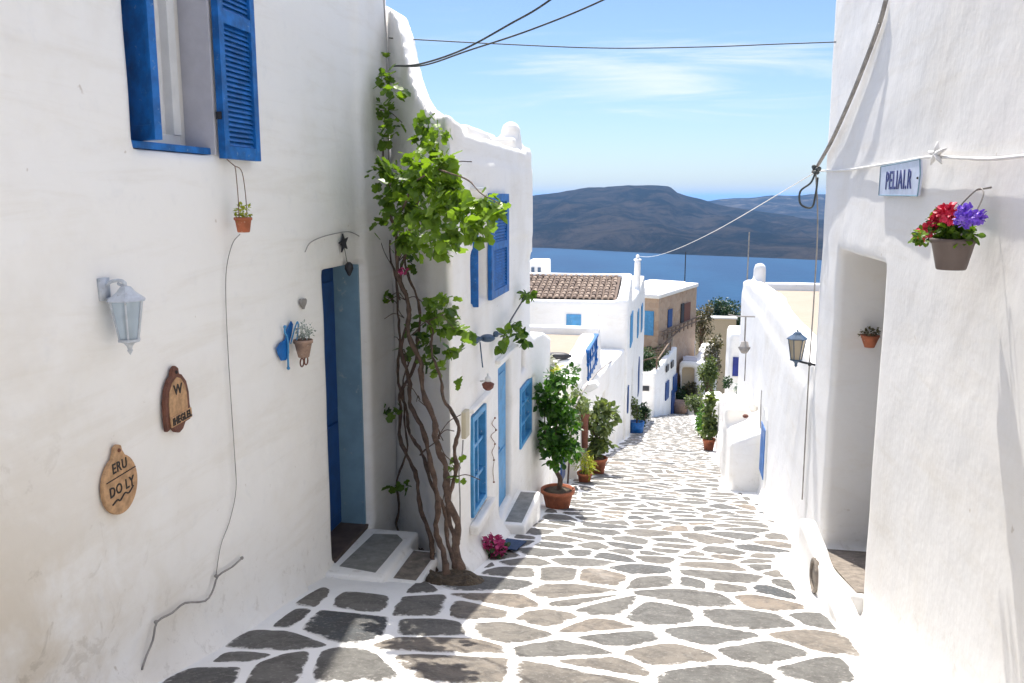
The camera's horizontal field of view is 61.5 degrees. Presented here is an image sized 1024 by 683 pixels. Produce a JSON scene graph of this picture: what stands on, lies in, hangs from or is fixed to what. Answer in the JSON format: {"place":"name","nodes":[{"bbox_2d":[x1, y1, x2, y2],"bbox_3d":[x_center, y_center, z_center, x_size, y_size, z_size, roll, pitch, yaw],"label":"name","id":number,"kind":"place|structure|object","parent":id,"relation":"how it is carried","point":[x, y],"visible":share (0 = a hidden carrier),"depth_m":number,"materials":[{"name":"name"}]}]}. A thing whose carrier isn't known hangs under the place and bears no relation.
{"place":"outdoors","nodes":[
{"label":"outdoors","id":0,"kind":"place"},
{"bbox_2d":[158,413,912,682],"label":"lane","id":1,"kind":"structure","parent":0,"point":[875,662],"depth_m":5.91,"materials":[{"name":"grey stone"}]},
{"bbox_2d":[325,529,437,583],"bbox_3d":[-1.012,1.954,6.903,0.834,0.573,0.943,2,10,10],"label":"doorstep","id":2,"kind":"object","parent":1,"relation":"on","point":[377,555],"visible":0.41,"depth_m":6.74,"materials":[{"name":"white paint"}]},
{"bbox_2d":[419,548,484,585],"bbox_3d":[-0.584,1.860,7.077,1.400,0.417,1.700,2,10,10],"label":"soil bed","id":3,"kind":"object","parent":1,"relation":"on","point":[455,577],"visible":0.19,"depth_m":6.48,"materials":[{"name":"brown soil"}]},
{"bbox_2d":[482,532,510,559],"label":"pink flowers","id":4,"kind":"object","parent":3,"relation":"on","point":[497,547],"visible":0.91,"depth_m":7.50,"materials":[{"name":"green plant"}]},
{"bbox_2d":[505,538,526,550],"bbox_3d":[-0.005,1.876,7.960,0.202,0.118,0.490,2,10,13],"label":"flower pot","id":5,"kind":"object","parent":1,"relation":"on","point":[516,544],"visible":0.71,"depth_m":7.98,"materials":[{"name":"blue ceramic"}]},
{"bbox_2d":[504,490,539,534],"bbox_3d":[0.072,2.024,9.068,0.308,0.604,1.057,2,10,10],"label":"doorstep","id":6,"kind":"object","parent":1,"relation":"on","point":[522,516],"visible":0.38,"depth_m":8.95,"materials":[{"name":"white paint"}]},
{"bbox_2d":[531,361,584,508],"bbox_3d":[0.548,1.140,10.426,0.679,1.802,0.751,2,10,10],"label":"potted shrub","id":7,"kind":"object","parent":1,"relation":"on","point":[558,415],"visible":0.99,"depth_m":10.28,"materials":[{"name":"green plant"}]},
{"bbox_2d":[561,385,593,483],"bbox_3d":[0.949,1.429,12.886,0.511,1.432,1.140,2,10,10],"label":"flowering bush","id":8,"kind":"object","parent":1,"relation":"on","point":[582,406],"visible":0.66,"depth_m":12.85,"materials":[{"name":"green plant"}]},
{"bbox_2d":[571,449,599,481],"bbox_3d":[1.121,1.895,13.064,0.516,0.536,0.385,7,12,35],"label":"potted plant","id":9,"kind":"object","parent":1,"relation":"on","point":[584,474],"visible":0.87,"depth_m":13.01,"materials":[{"name":"green plant"}]},
{"bbox_2d":[581,395,621,473],"bbox_3d":[1.423,1.566,14.567,0.866,1.355,0.746,2,10,10],"label":"potted shrub","id":10,"kind":"object","parent":1,"relation":"on","point":[598,429],"visible":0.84,"depth_m":14.45,"materials":[{"name":"green plant"}]},
{"bbox_2d":[630,419,643,432],"bbox_3d":[3.843,2.647,26.537,0.480,0.380,0.480,2,10,10],"label":"blue tub","id":11,"kind":"object","parent":1,"relation":"on","point":[635,427],"visible":0.83,"depth_m":26.36,"materials":[{"name":"paint"}]},
{"bbox_2d":[631,396,642,422],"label":"dark bush","id":12,"kind":"object","parent":11,"relation":"on","point":[635,411],"visible":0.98,"depth_m":26.37,"materials":[{"name":"green plant"}]},
{"bbox_2d":[638,402,651,426],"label":"dark bush","id":13,"kind":"object","parent":1,"relation":"on","point":[644,409],"visible":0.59,"depth_m":29.59,"materials":[{"name":"green plant"}]},
{"bbox_2d":[642,347,676,416],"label":"pergola house","id":14,"kind":"structure","parent":1,"relation":"on","point":[659,388],"depth_m":41.79,"materials":[{"name":"white paint"}]},
{"bbox_2d":[643,346,660,371],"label":"terrace plants","id":15,"kind":"object","parent":14,"relation":"on","point":[648,365],"visible":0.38,"depth_m":40.78,"materials":[{"name":"green plant"}]},
{"bbox_2d":[644,345,668,365],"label":"terrace plants","id":16,"kind":"object","parent":14,"relation":"on","point":[657,353],"visible":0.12,"depth_m":43.30,"materials":[{"name":"green plant"}]},
{"bbox_2d":[643,339,671,368],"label":"pergola","id":17,"kind":"object","parent":14,"relation":"on","point":[662,351],"visible":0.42,"depth_m":41.92,"materials":[{"name":"brown wood"}]},
{"bbox_2d":[665,380,669,400],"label":"window","id":18,"kind":"structure","parent":14,"relation":"in","point":[667,383],"depth_m":42.60,"materials":[{"name":"blue paint"}]},
{"bbox_2d":[671,389,674,413],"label":"door","id":19,"kind":"structure","parent":14,"relation":"in","point":[672,394],"depth_m":44.53,"materials":[{"name":"blue paint"}]},
{"bbox_2d":[673,373,676,392],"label":"window","id":20,"kind":"structure","parent":14,"relation":"in","point":[675,376],"depth_m":44.91,"materials":[{"name":"blue paint"}]},
{"bbox_2d":[674,399,687,413],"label":"clay urn","id":21,"kind":"object","parent":1,"relation":"on","point":[679,407],"visible":0.68,"depth_m":44.97,"materials":[{"name":"brown ceramic"}]},
{"bbox_2d":[675,384,687,399],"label":"garden bush","id":22,"kind":"object","parent":21,"relation":"in","point":[680,395],"visible":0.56,"depth_m":46.00,"materials":[{"name":"green plant"}]},
{"bbox_2d":[684,393,704,415],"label":"garden bush","id":23,"kind":"object","parent":1,"relation":"on","point":[695,404],"visible":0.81,"depth_m":43.48,"materials":[{"name":"green plant"}]},
{"bbox_2d":[694,404,704,437],"bbox_3d":[5.723,2.405,25.636,0.648,1.008,1.869,2,10,10],"label":"garden bush","id":24,"kind":"object","parent":1,"relation":"on","point":[698,424],"visible":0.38,"depth_m":25.40,"materials":[{"name":"green plant"}]},
{"bbox_2d":[687,384,714,414],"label":"garden wall","id":25,"kind":"structure","parent":1,"relation":"on","point":[689,412],"depth_m":45.53,"materials":[{"name":"white paint"}]},
{"bbox_2d":[681,381,701,396],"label":"garden bush","id":26,"kind":"object","parent":25,"relation":"on","point":[692,388],"visible":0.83,"depth_m":45.97,"materials":[{"name":"green plant"}]},
{"bbox_2d":[697,391,718,450],"bbox_3d":[4.729,1.899,20.550,0.568,1.471,0.581,2,10,10],"label":"potted plant","id":27,"kind":"object","parent":1,"relation":"on","point":[709,430],"visible":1,"depth_m":20.48,"materials":[{"name":"green plant"}]},
{"bbox_2d":[696,354,719,397],"bbox_3d":[6.969,1.772,30.545,0.832,2.716,0.868,-6,11,-34],"label":"street tree","id":28,"kind":"object","parent":1,"relation":"on","point":[707,372],"visible":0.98,"depth_m":30.30,"materials":[{"name":"green plant"}]},
{"bbox_2d":[702,333,723,390],"bbox_3d":[7.383,1.451,31.816,0.838,3.572,0.912,2,10,10],"label":"street tree","id":29,"kind":"object","parent":1,"relation":"on","point":[714,345],"visible":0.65,"depth_m":31.61,"materials":[{"name":"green plant"}]},
{"bbox_2d":[705,391,756,467],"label":"lane wall","id":30,"kind":"structure","parent":1,"relation":"on","point":[727,398],"depth_m":17.53,"materials":[{"name":"white paint"}]},
{"bbox_2d":[722,375,732,388],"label":"wall plant","id":31,"kind":"object","parent":30,"relation":"attached to","point":[726,382],"depth_m":21.30,"materials":[{"name":"green plant"}]},
{"bbox_2d":[732,382,737,393],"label":"wall plant","id":32,"kind":"object","parent":30,"relation":"attached to","point":[735,388],"depth_m":19.88,"materials":[{"name":"silver plant"}]},
{"bbox_2d":[721,404,760,491],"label":"plastered block","id":33,"kind":"structure","parent":1,"relation":"on","point":[741,436],"depth_m":12.93,"materials":[{"name":"white paint"}]},
{"bbox_2d":[737,263,819,539],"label":"house","id":34,"kind":"structure","parent":1,"relation":"on","point":[773,386],"depth_m":11.44,"materials":[{"name":"white paint"}]},
{"bbox_2d":[728,314,754,380],"bbox_3d":[4.062,0.109,15.135,0.552,1.191,0.220,2,10,10],"label":"street lamp","id":35,"kind":"object","parent":34,"relation":"attached to","point":[744,347],"visible":0.95,"depth_m":15.07,"materials":[{"name":"grey metal"}]},
{"bbox_2d":[747,232,749,279],"bbox_3d":[6.893,-1.160,25.319,0.038,4.097,0.038,2,10,10],"label":"antenna mast","id":36,"kind":"object","parent":34,"relation":"on","point":[748,254],"visible":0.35,"depth_m":25.08,"materials":[{"name":"grey metal"}]},
{"bbox_2d":[759,408,767,487],"bbox_3d":[3.625,1.470,12.310,0.085,1.060,0.720,2,10,10],"label":"door","id":37,"kind":"structure","parent":34,"relation":"in","point":[764,422],"depth_m":12.14,"materials":[{"name":"blue paint"}]},
{"bbox_2d":[802,174,817,499],"bbox_3d":[2.894,-0.007,8.388,0.064,3.234,0.024,2,10,10],"label":"downpipe","id":38,"kind":"object","parent":34,"relation":"attached to","point":[810,340],"visible":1,"depth_m":8.38,"materials":[{"name":"grey metal"}]},
{"bbox_2d":[791,519,863,632],"bbox_3d":[2.520,2.279,6.904,0.318,1.254,2.662,2,10,10],"label":"stoop","id":39,"kind":"object","parent":1,"relation":"on","point":[840,598],"visible":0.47,"depth_m":6.47,"materials":[{"name":"white paint"}]},
{"bbox_2d":[386,0,835,198],"label":"sky","id":40,"kind":"structure","parent":0,"point":[737,121],"materials":[{"name":"blue"}]},
{"bbox_2d":[530,199,821,355],"bbox_3d":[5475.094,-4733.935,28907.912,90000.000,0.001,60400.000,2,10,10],"label":"sea","id":41,"kind":"structure","parent":0,"point":[724,277],"depth_m":1504.13,"materials":[{"name":"liquid"}]},
{"bbox_2d":[709,194,825,219],"bbox_3d":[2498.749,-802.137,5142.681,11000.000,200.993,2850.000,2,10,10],"label":"ridge","id":42,"kind":"structure","parent":41,"relation":"on","point":[785,205],"depth_m":4633.10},
{"bbox_2d":[532,185,823,259],"bbox_3d":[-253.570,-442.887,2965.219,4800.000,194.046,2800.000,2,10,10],"label":"island","id":43,"kind":"structure","parent":0,"point":[658,219],"depth_m":2318.67,"materials":[{"name":"stone"}]},
{"bbox_3d":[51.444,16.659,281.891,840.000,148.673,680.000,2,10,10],"label":"hillside","id":44,"kind":"structure","parent":0,"visible":0},
{"bbox_2d":[0,0,397,682],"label":"white house","id":45,"kind":"structure","parent":44,"relation":"on","point":[128,128],"depth_m":4.57,"materials":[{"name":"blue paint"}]},
{"bbox_2d":[100,444,136,514],"bbox_3d":[-1.805,0.633,3.958,0.033,0.329,0.251,2,10,10],"label":"house plaque","id":46,"kind":"object","parent":45,"relation":"attached to","point":[118,485],"visible":1,"depth_m":3.94,"materials":[{"name":"beige wood"}]},
{"bbox_2d":[97,277,145,354],"bbox_3d":[-1.731,-0.112,3.863,0.190,0.349,0.156,2,10,10],"label":"wall lantern","id":47,"kind":"object","parent":45,"relation":"attached to","point":[125,301],"depth_m":3.82,"materials":[{"name":"white glass"}]},
{"bbox_2d":[131,0,216,154],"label":"window","id":48,"kind":"structure","parent":45,"relation":"in","point":[193,15],"depth_m":4.64,"materials":[{"name":"blue paint"}]},
{"bbox_2d":[162,366,191,432],"bbox_3d":[-1.711,0.295,4.395,0.038,0.350,0.228,2,10,10],"label":"house plaque","id":49,"kind":"object","parent":45,"relation":"attached to","point":[176,411],"visible":1,"depth_m":4.36,"materials":[{"name":"brown wood"}]},
{"bbox_2d":[141,556,243,669],"bbox_3d":[-1.707,1.422,4.660,0.021,0.190,1.034,2,10,10],"label":"wall cable","id":50,"kind":"object","parent":45,"relation":"attached to","point":[216,576],"depth_m":4.49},
{"bbox_2d":[216,234,239,573],"bbox_3d":[-1.631,0.346,4.941,0.005,1.900,0.483,2,10,10],"label":"wall cable","id":51,"kind":"object","parent":45,"relation":"attached to","point":[231,402],"depth_m":4.94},
{"bbox_2d":[226,159,252,232],"bbox_3d":[-1.525,-0.820,4.842,0.110,0.409,0.123,-6,12,-34],"label":"hanging pot","id":52,"kind":"object","parent":45,"relation":"hanging from","point":[243,223],"visible":1,"depth_m":4.84,"materials":[{"name":"ceramic"}]},
{"bbox_2d":[276,319,316,369],"bbox_3d":[-1.408,0.024,5.663,0.152,0.325,0.339,2,10,10],"label":"pot bracket","id":53,"kind":"object","parent":45,"relation":"attached to","point":[302,343],"visible":1,"depth_m":5.68,"materials":[{"name":"blue metal"}]},
{"bbox_2d":[299,298,306,308],"bbox_3d":[-1.430,-0.257,5.886,0.020,0.071,0.090,2,10,10],"label":"heart ornament","id":54,"kind":"object","parent":45,"relation":"attached to","point":[302,302],"visible":1,"depth_m":5.87,"materials":[{"name":"white ceramic"}]},
{"bbox_2d":[321,267,340,530],"bbox_3d":[-1.544,0.521,6.859,0.070,2.200,0.760,2,10,10],"label":"door","id":55,"kind":"structure","parent":45,"relation":"in","point":[327,283],"depth_m":7.04,"materials":[{"name":"blue paint"}]},
{"bbox_2d":[305,231,359,275],"bbox_3d":[-1.279,-0.654,6.501,0.070,0.344,1.250,2,10,10],"label":"star ornament","id":56,"kind":"object","parent":45,"relation":"attached to","point":[348,265],"visible":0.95,"depth_m":6.58,"materials":[{"name":"metal"}]},
{"bbox_2d":[383,0,388,159],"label":"downpipe","id":57,"kind":"object","parent":45,"relation":"attached to","point":[386,61],"visible":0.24,"depth_m":7.30,"materials":[{"name":"grey metal"}]},
{"bbox_2d":[386,6,549,571],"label":"corner house","id":58,"kind":"structure","parent":44,"relation":"on","point":[488,282],"depth_m":7.54,"materials":[{"name":"white paint"}]},
{"bbox_2d":[364,52,510,575],"bbox_3d":[-0.697,-0.172,6.346,0.496,4.376,3.418,-4,10,-24],"label":"climbing vine","id":59,"kind":"object","parent":58,"relation":"attached to","point":[440,185],"visible":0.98,"depth_m":6.13,"materials":[{"name":"green plant"}]},
{"bbox_2d":[458,440,463,539],"bbox_3d":[-0.400,1.174,6.791,0.011,0.782,0.152,2,10,10],"label":"wall cable","id":60,"kind":"object","parent":58,"relation":"attached to","point":[459,486],"depth_m":6.76,"materials":[{"name":"grey plastic"}]},
{"bbox_2d":[461,409,469,438],"bbox_3d":[-0.375,0.661,6.902,0.042,0.220,0.130,2,10,10],"label":"meter box","id":61,"kind":"object","parent":58,"relation":"attached to","point":[465,428],"visible":1,"depth_m":6.85,"materials":[{"name":"beige plastic"}]},
{"bbox_2d":[393,0,550,66],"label":"overhead wire","id":62,"kind":"object","parent":58,"relation":"attached to","point":[500,29],"visible":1,"depth_m":6.15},
{"bbox_2d":[470,403,495,535],"bbox_3d":[-0.303,1.086,7.538,0.182,1.000,0.750,2,10,10],"label":"window","id":63,"kind":"structure","parent":58,"relation":"in","point":[478,438],"depth_m":7.55,"materials":[{"name":"blue paint"}]},
{"bbox_2d":[480,373,493,390],"bbox_3d":[-0.207,0.347,7.336,0.110,0.150,0.109,-6,12,-34],"label":"hanging pot","id":64,"kind":"object","parent":58,"relation":"attached to","point":[487,385],"visible":1,"depth_m":7.31,"materials":[{"name":"brown ceramic"}]},
{"bbox_2d":[476,331,502,367],"bbox_3d":[-0.238,0.076,7.251,0.144,0.319,0.328,9,13,43],"label":"bird ornament","id":65,"kind":"object","parent":58,"relation":"attached to","point":[487,338],"visible":0.98,"depth_m":7.23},
{"bbox_2d":[470,193,508,306],"bbox_3d":[-0.190,-0.848,7.672,0.093,0.930,1.322,2,10,12],"label":"window","id":66,"kind":"structure","parent":58,"relation":"in","point":[498,253],"depth_m":7.78,"materials":[{"name":"blue paint"}]},
{"bbox_2d":[491,417,496,482],"bbox_3d":[-0.166,1.017,8.015,0.021,0.625,0.233,2,10,10],"label":"hanging chain","id":67,"kind":"object","parent":58,"relation":"hanging from","point":[493,448],"visible":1,"depth_m":8.02,"materials":[{"name":"metal"}]},
{"bbox_2d":[498,362,505,506],"bbox_3d":[-0.139,0.967,8.730,0.122,1.480,0.640,2,10,10],"label":"door","id":68,"kind":"structure","parent":58,"relation":"in","point":[502,369],"depth_m":8.83,"materials":[{"name":"blue paint"}]},
{"bbox_2d":[410,0,603,66],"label":"overhead wire","id":69,"kind":"object","parent":58,"relation":"attached to","point":[579,10],"visible":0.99,"depth_m":6.25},
{"bbox_2d":[494,290,537,354],"bbox_3d":[0.043,-0.149,8.521,0.212,0.598,1.790,2,10,10],"label":"trailing plant","id":70,"kind":"object","parent":58,"relation":"attached to","point":[504,342],"visible":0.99,"depth_m":8.61,"materials":[{"name":"green plant"}]},
{"bbox_2d":[519,377,531,449],"bbox_3d":[0.127,0.809,9.912,0.092,0.680,0.760,2,10,10],"label":"window","id":71,"kind":"structure","parent":58,"relation":"in","point":[525,408],"depth_m":9.94,"materials":[{"name":"blue paint"}]},
{"bbox_2d":[549,354,563,374],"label":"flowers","id":72,"kind":"object","parent":58,"relation":"attached to","point":[553,365],"visible":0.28,"depth_m":11.16,"materials":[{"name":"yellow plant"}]},
{"bbox_2d":[389,37,835,48],"bbox_3d":[0.895,-2.673,7.731,3.957,0.088,0.595,-1,10,-7],"label":"overhead wire","id":73,"kind":"object","parent":58,"relation":"attached to","point":[623,48],"visible":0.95,"depth_m":7.95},
{"bbox_2d":[530,258,550,272],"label":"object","id":74,"kind":"structure","parent":44,"relation":"on","point":[539,265],"depth_m":34.46,"materials":[{"name":"white paint"}]},
{"bbox_2d":[530,325,624,483],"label":"terrace house","id":75,"kind":"structure","parent":44,"relation":"on","point":[581,345],"depth_m":17.86,"materials":[{"name":"white paint"}]},
{"bbox_2d":[550,352,571,358],"bbox_3d":[0.772,0.239,14.439,0.457,0.120,0.228,2,10,10],"label":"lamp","id":76,"kind":"object","parent":75,"relation":"on","point":[559,355],"visible":0.72,"depth_m":14.35,"materials":[{"name":"metal"}]},
{"bbox_2d":[560,429,564,478],"bbox_3d":[0.764,1.676,12.954,0.030,0.840,0.450,2,10,10],"label":"door","id":77,"kind":"structure","parent":75,"relation":"in","point":[562,472],"depth_m":12.88,"materials":[{"name":"blue paint"}]},
{"bbox_2d":[581,413,589,447],"bbox_3d":[1.191,1.442,14.046,0.200,0.600,0.200,2,10,10],"label":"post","id":78,"kind":"object","parent":75,"relation":"attached to","point":[585,432],"visible":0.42,"depth_m":14.01,"materials":[{"name":"brown wood"}]},
{"bbox_2d":[581,380,598,392],"bbox_3d":[1.270,0.753,14.354,0.362,0.192,0.250,2,10,10],"label":"awning","id":79,"kind":"object","parent":75,"relation":"attached to","point":[592,385],"visible":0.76,"depth_m":14.23,"materials":[{"name":"white paint"}]},
{"bbox_2d":[574,360,611,406],"bbox_3d":[2.001,0.627,18.301,0.031,1.372,11.860,2,10,10],"label":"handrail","id":80,"kind":"object","parent":75,"relation":"attached to","point":[591,379],"visible":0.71,"depth_m":14.84,"materials":[{"name":"white paint"}]},
{"bbox_2d":[530,254,644,439],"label":"tiled house","id":81,"kind":"structure","parent":44,"relation":"on","point":[612,306],"depth_m":23.51,"materials":[{"name":"paint"}]},
{"bbox_2d":[627,385,628,412],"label":"window","id":82,"kind":"structure","parent":81,"relation":"in","point":[628,385],"depth_m":23.93,"materials":[{"name":"blue paint"}]},
{"bbox_2d":[630,310,633,347],"bbox_3d":[3.460,-0.365,24.866,0.030,0.920,1.200,2,10,10],"label":"window","id":83,"kind":"structure","parent":81,"relation":"in","point":[631,317],"depth_m":24.48,"materials":[{"name":"blue paint"}]},
{"bbox_2d":[637,309,639,337],"bbox_3d":[4.361,-0.631,29.705,0.030,0.900,1.000,2,10,10],"label":"window","id":84,"kind":"structure","parent":81,"relation":"in","point":[638,309],"depth_m":29.29,"materials":[{"name":"blue paint"}]},
{"bbox_2d":[637,357,639,396],"bbox_3d":[4.691,1.245,31.815,0.030,1.400,1.000,2,10,10],"label":"window","id":85,"kind":"structure","parent":81,"relation":"in","point":[639,357],"depth_m":31.55,"materials":[{"name":"blue paint"}]},
{"bbox_2d":[641,303,642,331],"bbox_3d":[5.040,-0.938,33.342,0.030,1.000,1.200,2,10,10],"label":"window","id":86,"kind":"structure","parent":81,"relation":"in","point":[642,303],"depth_m":32.84,"materials":[{"name":"blue paint"}]},
{"bbox_2d":[638,173,812,256],"bbox_3d":[3.686,-2.325,19.470,0.010,2.342,22.685,1,10,4],"label":"overhead wire","id":87,"kind":"object","parent":81,"relation":"attached to","point":[742,215],"visible":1,"depth_m":11.34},
{"bbox_2d":[644,279,699,399],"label":"stone house","id":88,"kind":"structure","parent":44,"relation":"on","point":[670,309],"depth_m":46.28,"materials":[{"name":"beige paint"}]},
{"bbox_2d":[667,309,672,327],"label":"window","id":89,"kind":"structure","parent":88,"relation":"in","point":[670,312],"depth_m":45.27,"materials":[{"name":"blue paint"}]},
{"bbox_2d":[667,333,672,347],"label":"window","id":90,"kind":"structure","parent":88,"relation":"in","point":[669,335],"depth_m":45.57,"materials":[{"name":"grey"}]},
{"bbox_2d":[684,302,690,321],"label":"window","id":91,"kind":"structure","parent":88,"relation":"in","point":[687,306],"depth_m":47.91,"materials":[{"name":"brown wood"}]},
{"bbox_2d":[679,343,716,412],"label":"domed house","id":92,"kind":"structure","parent":44,"relation":"on","point":[688,366],"depth_m":46.90,"materials":[{"name":"white paint"}]},
{"bbox_2d":[695,300,714,350],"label":"scrubby tree","id":93,"kind":"object","parent":44,"relation":"on","point":[702,322],"visible":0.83,"depth_m":53.02,"materials":[{"name":"green plant"}]},
{"bbox_2d":[695,316,737,394],"bbox_3d":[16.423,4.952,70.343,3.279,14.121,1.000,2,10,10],"label":"sand house","id":94,"kind":"structure","parent":44,"relation":"on","point":[721,324],"depth_m":69.04,"materials":[{"name":"beige paint"}]},
{"bbox_2d":[705,296,740,325],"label":"evergreen tree","id":95,"kind":"object","parent":44,"relation":"on","point":[725,309],"visible":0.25,"depth_m":81.99,"materials":[{"name":"green plant"}]},
{"bbox_2d":[725,326,739,392],"bbox_3d":[7.353,2.803,22.483,3.572,6.580,1.477,2,10,10],"label":"blue window house","id":96,"kind":"structure","parent":44,"relation":"on","point":[732,350],"depth_m":21.77,"materials":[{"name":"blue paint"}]},
{"bbox_2d":[732,357,738,375],"bbox_3d":[5.661,0.636,21.703,0.180,0.483,0.050,2,10,10],"label":"window","id":97,"kind":"structure","parent":96,"relation":"in","point":[735,359],"depth_m":21.68,"materials":[{"name":"blue paint"}]},
{"bbox_2d":[806,0,1023,682],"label":"house","id":98,"kind":"structure","parent":44,"relation":"on","point":[915,505],"depth_m":4.78,"materials":[{"name":"white paint"}]},
{"bbox_2d":[787,329,814,366],"bbox_3d":[2.858,0.080,8.482,0.180,0.388,0.359,-3,10,-19],"label":"corner lantern","id":99,"kind":"object","parent":98,"relation":"attached to","point":[797,342],"visible":1,"depth_m":8.51,"materials":[{"name":"blue metal"}]},
{"bbox_2d":[798,165,820,208],"bbox_3d":[2.821,-1.467,8.153,0.198,0.415,0.090,2,10,10],"label":"cable loop","id":100,"kind":"object","parent":98,"relation":"attached to","point":[816,170],"visible":1,"depth_m":8.14,"materials":[{"name":"metal"}]},
{"bbox_2d":[811,0,887,172],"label":"power cable","id":101,"kind":"object","parent":98,"relation":"attached to","point":[864,63],"visible":0.94,"depth_m":6.51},
{"bbox_2d":[858,326,880,347],"bbox_3d":[3.044,-0.043,7.315,0.220,0.188,0.163,2,10,10],"label":"wall pot","id":102,"kind":"object","parent":98,"relation":"attached to","point":[870,340],"depth_m":7.29,"materials":[{"name":"ceramic"}]},
{"bbox_2d":[878,159,922,195],"bbox_3d":[2.408,-1.011,5.355,0.024,0.213,0.994,2,10,10],"label":"name sign","id":103,"kind":"object","parent":98,"relation":"attached to","point":[904,178],"visible":1,"depth_m":5.27,"materials":[{"name":"ceramic"}]},
{"bbox_2d":[819,154,1023,171],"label":"wall cable","id":104,"kind":"object","parent":98,"relation":"attached to","point":[1018,156],"depth_m":4.31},
{"bbox_2d":[928,141,946,164],"bbox_3d":[2.247,-0.996,4.547,0.036,0.122,0.324,2,10,10],"label":"starfish","id":105,"kind":"object","parent":104,"relation":"attached to","point":[937,152],"visible":1,"depth_m":4.53,"materials":[{"name":"fabric"}]},
{"bbox_2d":[908,186,991,270],"bbox_3d":[1.973,-0.498,3.812,0.315,0.374,0.858,2,10,10],"label":"flower pot","id":106,"kind":"object","parent":98,"relation":"attached to","point":[953,240],"visible":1,"depth_m":3.84,"materials":[{"name":"grey ceramic"}]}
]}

